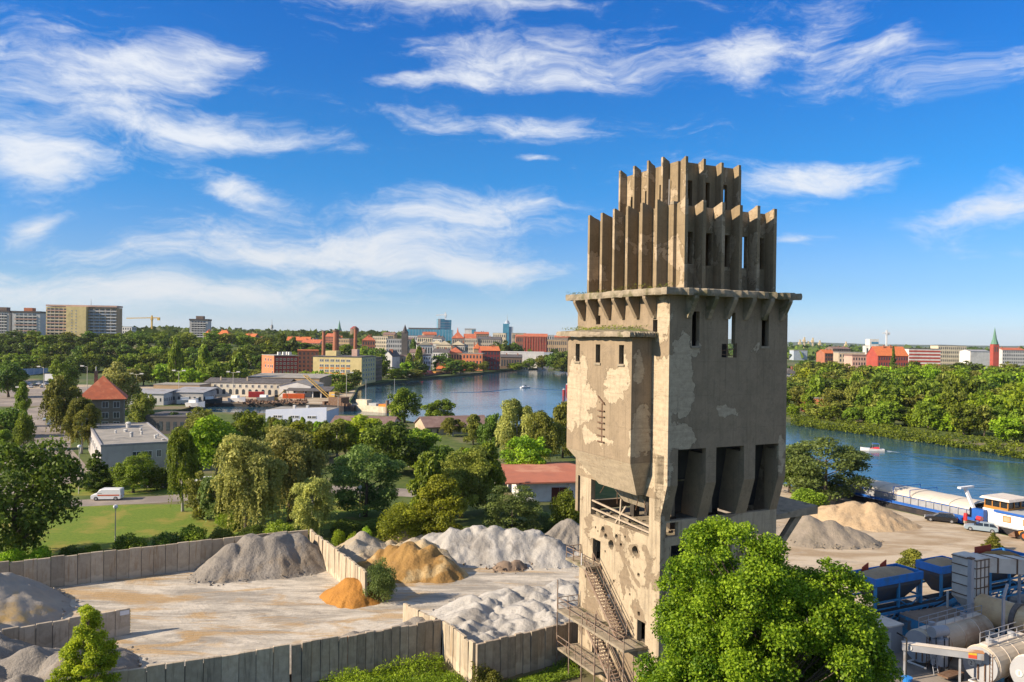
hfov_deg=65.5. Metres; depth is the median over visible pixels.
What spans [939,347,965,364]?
windows
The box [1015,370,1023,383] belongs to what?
broadleaf tree
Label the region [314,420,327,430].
broadleaf tree
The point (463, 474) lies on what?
broadleaf tree
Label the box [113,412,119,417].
window
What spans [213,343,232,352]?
broadleaf tree
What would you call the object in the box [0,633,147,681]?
stone heap
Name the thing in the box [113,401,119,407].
window
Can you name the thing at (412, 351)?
old town house
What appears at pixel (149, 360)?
broadleaf tree
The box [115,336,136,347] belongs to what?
broadleaf tree
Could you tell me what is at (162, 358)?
broadleaf tree
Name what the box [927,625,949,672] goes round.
tank
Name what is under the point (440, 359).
broadleaf tree
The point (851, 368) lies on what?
broadleaf tree
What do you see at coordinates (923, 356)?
town building
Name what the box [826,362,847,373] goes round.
broadleaf tree
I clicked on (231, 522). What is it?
shrub
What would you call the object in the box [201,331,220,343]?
broadleaf tree
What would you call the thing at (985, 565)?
filter house
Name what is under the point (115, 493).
van
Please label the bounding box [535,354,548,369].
broadleaf tree
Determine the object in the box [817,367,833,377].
broadleaf tree
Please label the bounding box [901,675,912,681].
bucket
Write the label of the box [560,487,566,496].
window
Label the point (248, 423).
broadleaf tree
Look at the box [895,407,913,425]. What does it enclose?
broadleaf tree
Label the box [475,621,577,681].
panel wall
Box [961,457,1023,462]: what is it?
wake
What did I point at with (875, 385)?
broadleaf tree
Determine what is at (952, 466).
wake
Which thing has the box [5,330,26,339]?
broadleaf tree
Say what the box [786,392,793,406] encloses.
broadleaf tree
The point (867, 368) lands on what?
broadleaf tree
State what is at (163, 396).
warehouse
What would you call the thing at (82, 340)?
broadleaf tree
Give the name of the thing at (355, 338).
factory chimney
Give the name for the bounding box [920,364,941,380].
broadleaf tree
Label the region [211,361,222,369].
broadleaf tree
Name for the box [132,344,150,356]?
broadleaf tree
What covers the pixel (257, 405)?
quay wall
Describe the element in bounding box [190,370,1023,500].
river
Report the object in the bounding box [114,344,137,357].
broadleaf tree
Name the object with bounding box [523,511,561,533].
shrub
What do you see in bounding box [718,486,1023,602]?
quay
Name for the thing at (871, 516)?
sand heap
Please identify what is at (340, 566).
panel wall
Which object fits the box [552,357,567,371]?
broadleaf tree
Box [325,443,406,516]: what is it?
robinia tree
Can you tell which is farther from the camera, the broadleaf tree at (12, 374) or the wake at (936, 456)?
the broadleaf tree at (12, 374)
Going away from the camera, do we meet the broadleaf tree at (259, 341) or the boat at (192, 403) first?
the boat at (192, 403)
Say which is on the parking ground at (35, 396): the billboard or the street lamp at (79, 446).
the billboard
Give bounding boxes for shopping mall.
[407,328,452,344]
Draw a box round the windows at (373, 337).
[373,337,384,349]
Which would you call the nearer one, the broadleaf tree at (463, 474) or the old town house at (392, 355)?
the broadleaf tree at (463, 474)
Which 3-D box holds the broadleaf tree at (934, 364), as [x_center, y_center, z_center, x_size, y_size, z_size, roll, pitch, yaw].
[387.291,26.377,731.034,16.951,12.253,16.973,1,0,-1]
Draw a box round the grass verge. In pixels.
[47,478,195,495]
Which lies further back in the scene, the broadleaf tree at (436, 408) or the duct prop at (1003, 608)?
the broadleaf tree at (436, 408)
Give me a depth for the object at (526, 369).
745.11 m
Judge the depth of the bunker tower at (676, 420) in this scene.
65.92 m
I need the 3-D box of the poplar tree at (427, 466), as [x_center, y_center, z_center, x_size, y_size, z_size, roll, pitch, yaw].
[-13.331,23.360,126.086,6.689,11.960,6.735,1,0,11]
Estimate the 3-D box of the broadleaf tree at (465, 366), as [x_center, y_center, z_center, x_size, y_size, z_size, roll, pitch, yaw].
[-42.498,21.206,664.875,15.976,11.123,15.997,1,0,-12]
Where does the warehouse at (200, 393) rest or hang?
on the ground at (470, 518)
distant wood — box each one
[122,325,332,336]
[122,325,567,353]
[728,342,1023,359]
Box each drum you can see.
[957,513,967,523]
[974,594,1023,637]
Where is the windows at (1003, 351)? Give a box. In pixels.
[1003,351,1023,365]
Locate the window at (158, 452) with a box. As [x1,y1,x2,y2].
[156,449,161,456]
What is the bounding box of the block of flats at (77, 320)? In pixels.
[46,304,122,342]
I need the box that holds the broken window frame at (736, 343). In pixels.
[722,343,736,356]
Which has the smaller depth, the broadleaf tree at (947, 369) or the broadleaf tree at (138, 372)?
the broadleaf tree at (138, 372)
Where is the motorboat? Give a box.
[860,443,884,450]
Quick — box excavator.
[274,390,287,400]
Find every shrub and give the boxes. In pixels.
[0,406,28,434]
[0,548,25,564]
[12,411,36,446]
[22,545,53,562]
[57,544,85,557]
[83,543,101,552]
[104,474,122,486]
[111,532,148,552]
[142,464,170,490]
[150,531,183,547]
[178,523,207,541]
[208,525,236,538]
[215,513,224,526]
[219,510,239,528]
[224,513,242,530]
[236,524,264,535]
[262,519,295,533]
[328,517,363,537]
[331,529,345,545]
[346,532,356,538]
[360,517,381,532]
[362,526,372,536]
[363,557,396,603]
[376,501,422,541]
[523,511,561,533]
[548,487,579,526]
[790,487,829,506]
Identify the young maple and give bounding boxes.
[45,604,122,681]
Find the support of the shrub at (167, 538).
on the ground at (470, 518)
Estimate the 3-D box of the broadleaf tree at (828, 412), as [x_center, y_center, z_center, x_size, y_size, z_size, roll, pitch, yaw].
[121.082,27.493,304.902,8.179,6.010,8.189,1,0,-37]
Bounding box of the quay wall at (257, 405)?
[210,403,319,406]
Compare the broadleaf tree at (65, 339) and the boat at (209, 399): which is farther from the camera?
the broadleaf tree at (65, 339)
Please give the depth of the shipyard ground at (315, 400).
381.09 m
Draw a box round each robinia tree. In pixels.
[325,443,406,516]
[480,485,542,530]
[785,435,875,500]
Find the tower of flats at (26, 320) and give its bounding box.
[12,308,45,339]
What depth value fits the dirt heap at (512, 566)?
102.78 m
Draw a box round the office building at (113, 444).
[89,422,169,470]
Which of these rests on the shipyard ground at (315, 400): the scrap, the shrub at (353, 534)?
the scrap
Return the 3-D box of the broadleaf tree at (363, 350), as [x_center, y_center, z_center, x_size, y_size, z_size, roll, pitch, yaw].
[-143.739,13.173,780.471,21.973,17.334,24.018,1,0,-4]
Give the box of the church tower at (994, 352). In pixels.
[990,329,998,366]
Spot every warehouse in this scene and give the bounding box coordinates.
[129,388,177,404]
[153,382,210,388]
[172,387,217,403]
[205,376,296,395]
[247,373,331,385]
[279,379,323,396]
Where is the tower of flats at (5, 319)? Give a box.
[0,307,11,333]
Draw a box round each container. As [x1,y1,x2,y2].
[248,391,263,396]
[282,393,304,398]
[900,606,966,637]
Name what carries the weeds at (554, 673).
on the ground at (470, 518)
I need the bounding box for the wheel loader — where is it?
[1008,530,1023,540]
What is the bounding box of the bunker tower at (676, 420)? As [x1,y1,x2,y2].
[556,156,817,681]
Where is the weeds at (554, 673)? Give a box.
[504,656,580,681]
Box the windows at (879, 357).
[879,357,906,365]
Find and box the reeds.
[790,412,1023,458]
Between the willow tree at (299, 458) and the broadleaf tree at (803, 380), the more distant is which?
the broadleaf tree at (803, 380)
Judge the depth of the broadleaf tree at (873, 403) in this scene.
314.47 m
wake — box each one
[442,388,520,392]
[898,453,999,478]
[899,452,975,459]
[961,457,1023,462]
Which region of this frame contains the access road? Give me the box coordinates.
[8,486,415,509]
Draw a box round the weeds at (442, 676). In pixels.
[320,652,465,681]
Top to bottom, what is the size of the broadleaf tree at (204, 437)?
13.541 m
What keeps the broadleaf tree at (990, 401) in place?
on the ground at (470, 518)
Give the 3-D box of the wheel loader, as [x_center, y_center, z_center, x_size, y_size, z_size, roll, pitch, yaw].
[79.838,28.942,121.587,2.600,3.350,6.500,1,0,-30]
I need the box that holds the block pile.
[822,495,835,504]
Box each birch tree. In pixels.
[61,396,102,453]
[164,425,203,511]
[196,474,230,524]
[268,417,278,433]
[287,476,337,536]
[313,421,322,430]
[319,420,355,456]
[331,418,343,440]
[417,444,429,460]
[439,417,466,436]
[454,448,469,464]
[494,398,532,459]
[527,410,566,461]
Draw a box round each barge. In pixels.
[409,370,450,376]
[842,478,1023,537]
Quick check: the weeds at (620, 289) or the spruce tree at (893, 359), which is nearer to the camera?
the weeds at (620, 289)
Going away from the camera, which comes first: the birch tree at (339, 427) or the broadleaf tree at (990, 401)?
the birch tree at (339, 427)
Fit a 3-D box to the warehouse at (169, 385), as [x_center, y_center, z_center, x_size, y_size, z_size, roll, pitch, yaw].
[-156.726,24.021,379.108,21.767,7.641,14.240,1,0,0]
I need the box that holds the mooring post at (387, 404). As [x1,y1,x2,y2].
[385,400,388,412]
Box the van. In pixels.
[91,487,123,500]
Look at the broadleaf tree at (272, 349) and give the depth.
627.27 m
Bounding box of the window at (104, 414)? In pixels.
[102,412,108,418]
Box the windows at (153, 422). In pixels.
[145,421,183,430]
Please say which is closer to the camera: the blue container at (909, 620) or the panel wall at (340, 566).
the blue container at (909, 620)
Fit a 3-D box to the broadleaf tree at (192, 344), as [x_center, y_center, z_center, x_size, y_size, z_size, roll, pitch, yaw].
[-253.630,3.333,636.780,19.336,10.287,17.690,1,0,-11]
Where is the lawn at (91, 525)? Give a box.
[0,496,385,554]
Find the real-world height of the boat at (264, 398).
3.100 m
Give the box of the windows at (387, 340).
[387,340,400,354]
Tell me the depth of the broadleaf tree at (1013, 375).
455.07 m
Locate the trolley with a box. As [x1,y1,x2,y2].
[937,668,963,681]
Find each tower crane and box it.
[126,315,159,328]
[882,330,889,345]
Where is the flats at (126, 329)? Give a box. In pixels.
[122,327,135,333]
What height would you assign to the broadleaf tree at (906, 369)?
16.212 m
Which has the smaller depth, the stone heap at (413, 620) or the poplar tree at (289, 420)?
the stone heap at (413, 620)
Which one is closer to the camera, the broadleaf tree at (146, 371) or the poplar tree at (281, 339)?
the broadleaf tree at (146, 371)
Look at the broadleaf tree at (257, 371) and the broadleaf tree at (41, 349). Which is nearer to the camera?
the broadleaf tree at (257, 371)
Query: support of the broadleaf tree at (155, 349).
on the hill at (101, 370)
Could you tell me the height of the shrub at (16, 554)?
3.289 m
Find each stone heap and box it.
[0,572,78,632]
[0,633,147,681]
[187,532,326,585]
[290,616,441,673]
[335,530,464,566]
[420,525,578,569]
[428,578,578,643]
[545,519,579,549]
[776,515,882,549]
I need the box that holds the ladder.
[930,654,938,674]
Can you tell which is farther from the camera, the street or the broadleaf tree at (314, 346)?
the broadleaf tree at (314, 346)
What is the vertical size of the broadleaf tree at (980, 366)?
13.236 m
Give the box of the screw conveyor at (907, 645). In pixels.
[897,632,984,681]
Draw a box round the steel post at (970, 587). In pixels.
[967,557,974,612]
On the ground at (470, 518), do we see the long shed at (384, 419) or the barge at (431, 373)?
the long shed at (384, 419)
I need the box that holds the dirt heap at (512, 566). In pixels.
[485,560,532,573]
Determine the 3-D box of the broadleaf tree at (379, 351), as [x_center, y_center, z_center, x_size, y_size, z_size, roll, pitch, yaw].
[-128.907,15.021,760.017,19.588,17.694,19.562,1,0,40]
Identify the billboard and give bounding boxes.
[45,374,52,380]
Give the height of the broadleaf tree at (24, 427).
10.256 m
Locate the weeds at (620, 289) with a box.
[568,281,673,294]
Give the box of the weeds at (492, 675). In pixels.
[470,661,503,681]
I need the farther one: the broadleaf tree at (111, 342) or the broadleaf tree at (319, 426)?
the broadleaf tree at (111, 342)
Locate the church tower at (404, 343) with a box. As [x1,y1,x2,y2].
[401,325,408,354]
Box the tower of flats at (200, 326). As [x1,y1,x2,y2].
[189,316,211,340]
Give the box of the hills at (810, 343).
[728,339,1023,347]
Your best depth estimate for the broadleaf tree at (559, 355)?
736.62 m
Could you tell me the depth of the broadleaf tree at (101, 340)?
634.96 m
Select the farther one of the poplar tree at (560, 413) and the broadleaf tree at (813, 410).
the broadleaf tree at (813, 410)
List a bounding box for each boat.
[177,397,197,404]
[185,400,204,407]
[204,396,221,403]
[228,395,245,402]
[256,395,273,401]
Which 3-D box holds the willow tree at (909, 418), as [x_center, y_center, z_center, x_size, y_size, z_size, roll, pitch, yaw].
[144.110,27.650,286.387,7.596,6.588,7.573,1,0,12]
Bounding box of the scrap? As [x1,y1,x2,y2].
[242,398,307,404]
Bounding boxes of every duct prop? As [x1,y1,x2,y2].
[1001,583,1008,634]
[1017,574,1020,601]
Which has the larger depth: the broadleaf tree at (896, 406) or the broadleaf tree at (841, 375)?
the broadleaf tree at (841, 375)
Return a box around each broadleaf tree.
[0,336,5,346]
[0,343,16,354]
[0,353,16,365]
[0,360,29,396]
[0,429,14,444]
[0,435,90,557]
[2,336,24,345]
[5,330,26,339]
[6,438,19,447]
[10,344,29,354]
[10,354,32,368]
[17,339,40,355]
[21,335,42,345]
[22,330,40,336]
[29,355,48,367]
[30,344,51,357]
[34,354,52,367]
[36,334,54,345]
[47,359,81,387]
[48,334,58,342]
[49,342,71,360]
[49,354,73,367]
[55,334,77,348]
[59,331,76,337]
[65,352,86,371]
[71,345,90,356]
[72,336,91,346]
[79,341,101,358]
[80,331,99,339]
[81,351,106,372]
[89,337,108,348]
[94,347,117,358]
[98,333,117,338]
[100,356,115,367]
[102,338,120,347]
[108,451,155,492]
[112,355,134,367]
[113,333,124,338]
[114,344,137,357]
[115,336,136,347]
[125,353,144,367]
[126,368,143,384]
[126,392,156,422]
[128,331,145,343]
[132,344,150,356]
[134,333,154,347]
[134,364,153,384]
[137,353,159,367]
[143,346,165,354]
[151,331,168,342]
[151,363,170,382]
[152,353,172,365]
[154,338,172,349]
[169,335,193,349]
[174,367,208,382]
[175,406,224,447]
[176,332,197,340]
[181,348,189,356]
[182,357,195,363]
[182,470,217,518]
[184,339,201,349]
[186,347,199,360]
[189,414,242,474]
[195,339,219,351]
[199,362,224,380]
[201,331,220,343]
[210,347,229,362]
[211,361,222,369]
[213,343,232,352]
[216,333,235,343]
[218,359,244,377]
[224,350,242,362]
[231,409,266,440]
[233,334,255,346]
[237,345,256,367]
[239,343,253,355]
[249,369,261,375]
[251,354,261,368]
[253,343,266,354]
[254,338,271,344]
[261,335,278,343]
[261,344,282,353]
[272,419,287,432]
[300,342,312,346]
[301,344,321,348]
[305,347,320,351]
[305,421,313,431]
[309,370,327,373]
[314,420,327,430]
[318,343,332,349]
[329,371,341,383]
[330,381,353,392]
[339,344,352,354]
[339,372,361,387]
[351,369,362,387]
[357,346,373,354]
[360,420,421,470]
[368,348,386,355]
[373,354,389,376]
[383,367,403,378]
[387,387,423,422]
[393,427,441,465]
[394,367,410,377]
[400,361,415,375]
[403,369,423,377]
[407,436,430,469]
[412,361,428,374]
[421,398,455,415]
[426,444,454,461]
[431,353,454,370]
[438,444,492,518]
[439,360,462,373]
[452,360,469,372]
[467,362,479,371]
[476,412,501,447]
[478,361,489,371]
[497,340,512,350]
[499,434,551,463]
[506,362,524,369]
[510,342,525,350]
[522,358,535,368]
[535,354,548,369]
[544,353,558,369]
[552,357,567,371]
[555,351,567,366]
[783,443,813,492]
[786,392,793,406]
[786,404,800,416]
[787,376,795,383]
[787,381,807,397]
[788,377,809,388]
[788,385,806,410]
[790,367,816,381]
[793,364,808,371]
[794,362,815,368]
[796,360,815,365]
[800,393,815,416]
[804,402,826,417]
[812,366,823,374]
[814,371,839,379]
[815,362,829,369]
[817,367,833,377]
[817,405,840,420]
[818,388,841,406]
[824,377,844,392]
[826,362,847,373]
[828,369,846,378]
[830,389,846,400]
[830,400,853,419]
[837,363,856,373]
[841,407,862,420]
[843,379,868,406]
[844,369,869,381]
[848,371,865,385]
[856,365,878,375]
[856,405,868,420]
[866,378,887,392]
[868,367,899,378]
[868,392,888,406]
[869,372,900,392]
[874,384,911,407]
[874,401,903,424]
[877,365,896,379]
[888,365,902,370]
[893,368,907,387]
[894,366,918,382]
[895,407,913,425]
[896,385,913,400]
[899,374,920,386]
[900,394,930,408]
[905,363,921,369]
[907,364,927,379]
[908,361,921,367]
[910,379,943,392]
[910,387,925,396]
[914,377,938,397]
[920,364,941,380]
[922,393,945,411]
[926,363,942,368]
[929,387,946,395]
[931,413,948,430]
[933,372,947,389]
[937,364,956,369]
[939,366,958,373]
[946,402,981,433]
[947,368,970,378]
[953,360,977,369]
[954,365,972,372]
[954,391,976,403]
[960,393,986,410]
[963,375,987,396]
[966,370,982,377]
[971,381,995,409]
[972,363,984,370]
[972,404,997,435]
[975,366,1014,389]
[976,390,1000,409]
[985,406,1008,435]
[988,417,1023,440]
[993,365,1017,373]
[995,389,1023,415]
[999,361,1019,368]
[1004,382,1023,416]
[1006,372,1023,385]
[1007,365,1023,372]
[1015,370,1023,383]
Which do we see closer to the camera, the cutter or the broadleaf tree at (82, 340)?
the cutter
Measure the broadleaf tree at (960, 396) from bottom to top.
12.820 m
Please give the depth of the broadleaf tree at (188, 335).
678.59 m
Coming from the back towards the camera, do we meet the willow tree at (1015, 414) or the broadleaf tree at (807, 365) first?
the broadleaf tree at (807, 365)
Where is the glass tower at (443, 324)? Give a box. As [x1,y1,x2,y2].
[437,319,451,329]
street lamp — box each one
[77,445,80,493]
[113,505,117,539]
[340,372,353,396]
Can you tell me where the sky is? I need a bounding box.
[0,0,1023,345]
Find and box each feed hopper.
[851,560,923,621]
[916,555,958,606]
[973,544,1023,600]
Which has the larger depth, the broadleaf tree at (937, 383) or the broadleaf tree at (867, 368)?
the broadleaf tree at (867, 368)
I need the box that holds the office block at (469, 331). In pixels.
[465,328,475,333]
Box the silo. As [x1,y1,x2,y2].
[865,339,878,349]
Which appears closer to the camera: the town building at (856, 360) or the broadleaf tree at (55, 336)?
the broadleaf tree at (55, 336)
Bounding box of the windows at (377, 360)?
[376,359,381,379]
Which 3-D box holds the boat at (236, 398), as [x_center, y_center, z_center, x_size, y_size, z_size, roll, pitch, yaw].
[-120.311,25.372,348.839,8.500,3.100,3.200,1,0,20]
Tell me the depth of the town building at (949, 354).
1050.04 m
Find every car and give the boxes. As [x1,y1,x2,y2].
[147,481,168,487]
[924,512,957,523]
[964,521,998,532]
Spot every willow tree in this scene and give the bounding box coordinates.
[37,375,82,432]
[102,362,141,410]
[184,360,195,375]
[206,433,288,531]
[264,424,329,521]
[277,421,332,452]
[337,414,385,452]
[828,378,848,399]
[862,400,893,425]
[901,409,922,426]
[911,401,947,429]
[932,412,958,430]
[942,373,968,400]
[958,415,978,434]
[975,387,1000,399]
[995,382,1021,395]
[1007,409,1023,440]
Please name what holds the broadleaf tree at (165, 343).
on the hill at (101, 370)
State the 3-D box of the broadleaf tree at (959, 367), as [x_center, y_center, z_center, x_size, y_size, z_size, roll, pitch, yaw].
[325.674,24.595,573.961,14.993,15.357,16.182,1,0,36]
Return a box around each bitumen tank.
[904,603,994,668]
[962,622,1023,681]
[1010,654,1023,681]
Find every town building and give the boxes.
[787,366,796,376]
[789,350,807,359]
[802,397,824,410]
[816,348,833,362]
[825,346,849,351]
[833,352,864,363]
[844,354,865,367]
[863,345,868,353]
[866,345,908,367]
[904,348,940,365]
[930,345,965,366]
[959,349,989,367]
[999,347,1023,367]
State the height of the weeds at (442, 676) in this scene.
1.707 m
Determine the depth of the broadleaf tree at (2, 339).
633.55 m
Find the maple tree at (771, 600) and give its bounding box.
[632,515,906,681]
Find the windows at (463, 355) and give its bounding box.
[463,355,480,369]
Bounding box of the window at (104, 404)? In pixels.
[102,402,108,407]
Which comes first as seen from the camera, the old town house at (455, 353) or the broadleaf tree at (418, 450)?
the broadleaf tree at (418, 450)
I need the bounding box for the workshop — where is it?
[265,405,338,425]
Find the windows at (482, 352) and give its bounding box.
[482,352,498,368]
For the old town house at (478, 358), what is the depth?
715.02 m
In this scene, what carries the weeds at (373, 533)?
on the ground at (470, 518)
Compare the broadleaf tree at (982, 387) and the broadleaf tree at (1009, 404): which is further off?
the broadleaf tree at (982, 387)
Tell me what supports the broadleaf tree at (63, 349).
on the hill at (101, 370)
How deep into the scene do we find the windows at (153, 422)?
236.06 m
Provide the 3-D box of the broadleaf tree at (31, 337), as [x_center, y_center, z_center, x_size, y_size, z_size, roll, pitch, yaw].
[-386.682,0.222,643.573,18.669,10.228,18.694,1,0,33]
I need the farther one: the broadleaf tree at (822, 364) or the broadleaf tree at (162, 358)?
the broadleaf tree at (822, 364)
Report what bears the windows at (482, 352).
in the old town house at (492, 355)
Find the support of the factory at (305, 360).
on the hill at (101, 370)
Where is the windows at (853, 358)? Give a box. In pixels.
[853,358,864,364]
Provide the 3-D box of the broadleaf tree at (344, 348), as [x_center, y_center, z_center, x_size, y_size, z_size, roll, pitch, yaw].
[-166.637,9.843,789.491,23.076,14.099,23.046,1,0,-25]
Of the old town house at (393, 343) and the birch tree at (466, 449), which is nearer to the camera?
the birch tree at (466, 449)
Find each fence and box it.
[23,368,49,374]
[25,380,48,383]
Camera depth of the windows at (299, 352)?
599.86 m
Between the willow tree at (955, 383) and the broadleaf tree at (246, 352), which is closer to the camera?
the willow tree at (955, 383)
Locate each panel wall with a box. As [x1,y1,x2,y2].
[0,530,307,586]
[0,607,130,647]
[69,643,289,681]
[291,619,440,681]
[310,529,367,596]
[403,603,437,621]
[442,621,475,681]
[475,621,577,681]
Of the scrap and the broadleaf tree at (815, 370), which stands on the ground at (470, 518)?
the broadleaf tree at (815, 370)
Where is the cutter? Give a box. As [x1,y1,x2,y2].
[352,379,394,412]
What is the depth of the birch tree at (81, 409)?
195.09 m
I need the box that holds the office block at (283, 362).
[262,352,298,372]
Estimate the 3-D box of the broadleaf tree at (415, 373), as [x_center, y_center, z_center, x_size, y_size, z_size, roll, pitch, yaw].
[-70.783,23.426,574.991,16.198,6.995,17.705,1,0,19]
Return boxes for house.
[80,367,127,427]
[213,329,232,343]
[245,333,259,337]
[287,336,311,341]
[302,338,321,345]
[325,333,339,343]
[339,338,353,350]
[362,334,374,349]
[373,336,391,354]
[383,331,396,338]
[385,349,399,368]
[386,338,400,354]
[400,355,416,368]
[408,337,413,353]
[409,348,425,361]
[416,341,432,365]
[417,334,434,342]
[422,331,436,335]
[423,354,430,370]
[432,335,444,348]
[432,347,449,368]
[436,341,454,349]
[436,362,446,373]
[450,346,462,360]
[452,341,467,352]
[462,353,484,370]
[465,338,480,352]
[473,342,478,352]
[474,331,488,336]
[476,336,501,345]
[478,345,499,369]
[493,333,506,343]
[500,351,543,367]
[500,353,522,368]
[512,333,523,342]
[515,334,522,347]
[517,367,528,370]
[536,356,552,369]
[547,339,566,351]
[554,335,567,349]
[946,551,1023,611]
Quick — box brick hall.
[523,333,552,355]
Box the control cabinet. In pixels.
[877,615,903,654]
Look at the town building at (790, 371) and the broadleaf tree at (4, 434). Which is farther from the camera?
the town building at (790, 371)
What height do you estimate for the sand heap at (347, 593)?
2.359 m
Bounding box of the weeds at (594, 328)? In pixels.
[562,324,646,329]
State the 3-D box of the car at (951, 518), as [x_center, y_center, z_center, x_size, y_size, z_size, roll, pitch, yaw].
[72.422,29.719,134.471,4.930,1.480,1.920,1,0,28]
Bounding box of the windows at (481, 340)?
[481,340,499,345]
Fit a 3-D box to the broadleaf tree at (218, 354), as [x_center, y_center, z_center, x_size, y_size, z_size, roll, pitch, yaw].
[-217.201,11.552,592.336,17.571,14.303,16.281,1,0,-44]
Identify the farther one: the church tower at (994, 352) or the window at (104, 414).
the church tower at (994, 352)
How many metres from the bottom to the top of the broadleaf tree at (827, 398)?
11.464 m
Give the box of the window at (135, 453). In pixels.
[133,451,140,458]
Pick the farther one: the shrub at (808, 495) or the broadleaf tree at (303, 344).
the broadleaf tree at (303, 344)
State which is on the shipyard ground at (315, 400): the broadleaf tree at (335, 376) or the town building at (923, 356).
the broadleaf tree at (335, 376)
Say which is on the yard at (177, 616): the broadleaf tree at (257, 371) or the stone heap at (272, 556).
the stone heap at (272, 556)
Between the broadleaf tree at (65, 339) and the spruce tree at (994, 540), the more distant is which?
the broadleaf tree at (65, 339)
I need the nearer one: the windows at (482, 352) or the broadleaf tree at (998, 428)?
the broadleaf tree at (998, 428)
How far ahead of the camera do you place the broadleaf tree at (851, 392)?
327.07 m
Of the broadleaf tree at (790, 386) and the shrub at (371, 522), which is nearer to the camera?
the shrub at (371, 522)
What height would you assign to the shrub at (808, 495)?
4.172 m
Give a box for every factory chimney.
[322,331,325,354]
[333,330,338,350]
[353,327,356,348]
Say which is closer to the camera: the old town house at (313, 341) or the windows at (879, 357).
the windows at (879, 357)
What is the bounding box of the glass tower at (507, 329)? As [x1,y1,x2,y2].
[503,320,512,344]
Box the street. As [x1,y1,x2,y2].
[0,407,90,493]
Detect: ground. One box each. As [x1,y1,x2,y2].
[0,344,1023,681]
[0,386,90,405]
[2,384,354,404]
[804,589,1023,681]
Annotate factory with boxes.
[297,349,318,371]
[313,349,375,383]
[376,357,381,380]
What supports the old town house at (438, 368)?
on the ground at (470, 518)
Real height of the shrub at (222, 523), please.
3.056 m
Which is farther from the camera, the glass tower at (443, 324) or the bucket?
the glass tower at (443, 324)
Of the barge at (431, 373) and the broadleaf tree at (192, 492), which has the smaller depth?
the broadleaf tree at (192, 492)
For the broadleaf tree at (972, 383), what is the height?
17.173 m
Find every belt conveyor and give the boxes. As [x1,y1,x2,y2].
[871,580,1023,620]
[916,592,960,609]
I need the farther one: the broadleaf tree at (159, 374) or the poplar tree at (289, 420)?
the broadleaf tree at (159, 374)
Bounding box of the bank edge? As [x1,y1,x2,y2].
[176,368,1020,453]
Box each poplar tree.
[13,382,31,418]
[167,336,184,381]
[195,344,211,372]
[226,352,248,377]
[266,416,273,431]
[276,333,288,351]
[285,416,292,424]
[286,336,300,352]
[405,353,413,365]
[406,451,443,519]
[409,338,415,348]
[411,474,468,535]
[414,346,423,362]
[461,414,481,444]
[469,442,506,510]
[552,401,572,457]
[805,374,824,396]
[853,385,875,406]
[895,548,923,579]
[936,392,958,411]
[993,395,1007,404]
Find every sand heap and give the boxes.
[319,577,389,608]
[357,541,468,583]
[802,501,922,531]
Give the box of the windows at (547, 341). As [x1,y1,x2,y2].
[547,341,565,350]
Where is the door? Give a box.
[551,487,558,501]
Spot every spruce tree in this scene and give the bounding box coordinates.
[79,449,114,492]
[889,346,896,367]
[980,532,1005,548]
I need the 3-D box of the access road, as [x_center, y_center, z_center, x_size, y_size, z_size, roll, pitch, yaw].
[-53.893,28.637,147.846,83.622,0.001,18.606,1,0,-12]
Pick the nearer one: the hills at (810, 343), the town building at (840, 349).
the town building at (840, 349)
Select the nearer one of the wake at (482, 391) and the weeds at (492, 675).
the weeds at (492, 675)
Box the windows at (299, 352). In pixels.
[299,352,316,370]
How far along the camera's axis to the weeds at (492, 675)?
68.08 m
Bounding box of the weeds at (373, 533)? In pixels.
[343,526,544,542]
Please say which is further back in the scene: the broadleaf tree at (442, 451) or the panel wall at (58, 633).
the broadleaf tree at (442, 451)
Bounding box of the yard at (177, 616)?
[52,533,578,681]
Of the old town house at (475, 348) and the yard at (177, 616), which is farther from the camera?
the old town house at (475, 348)
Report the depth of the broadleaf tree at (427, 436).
177.80 m
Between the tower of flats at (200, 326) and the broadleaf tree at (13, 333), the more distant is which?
the tower of flats at (200, 326)
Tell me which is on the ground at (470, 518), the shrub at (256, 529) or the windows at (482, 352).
the shrub at (256, 529)
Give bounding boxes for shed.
[143,411,198,433]
[286,386,333,397]
[330,415,400,424]
[414,415,485,434]
[501,462,575,501]
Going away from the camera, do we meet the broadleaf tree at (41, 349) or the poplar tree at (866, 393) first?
the poplar tree at (866, 393)
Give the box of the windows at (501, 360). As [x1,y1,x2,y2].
[501,360,520,365]
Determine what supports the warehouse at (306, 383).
on the shipyard ground at (315, 400)
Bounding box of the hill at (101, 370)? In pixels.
[0,342,361,376]
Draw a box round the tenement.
[452,328,475,343]
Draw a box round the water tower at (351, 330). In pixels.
[350,326,358,333]
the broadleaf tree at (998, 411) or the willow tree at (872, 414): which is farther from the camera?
the willow tree at (872, 414)
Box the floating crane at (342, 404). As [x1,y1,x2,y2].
[303,375,354,411]
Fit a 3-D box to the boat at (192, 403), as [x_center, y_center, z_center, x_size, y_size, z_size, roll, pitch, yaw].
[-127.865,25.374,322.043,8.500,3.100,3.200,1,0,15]
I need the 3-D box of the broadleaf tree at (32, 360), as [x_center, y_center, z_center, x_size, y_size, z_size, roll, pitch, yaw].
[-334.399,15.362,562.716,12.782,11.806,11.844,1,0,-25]

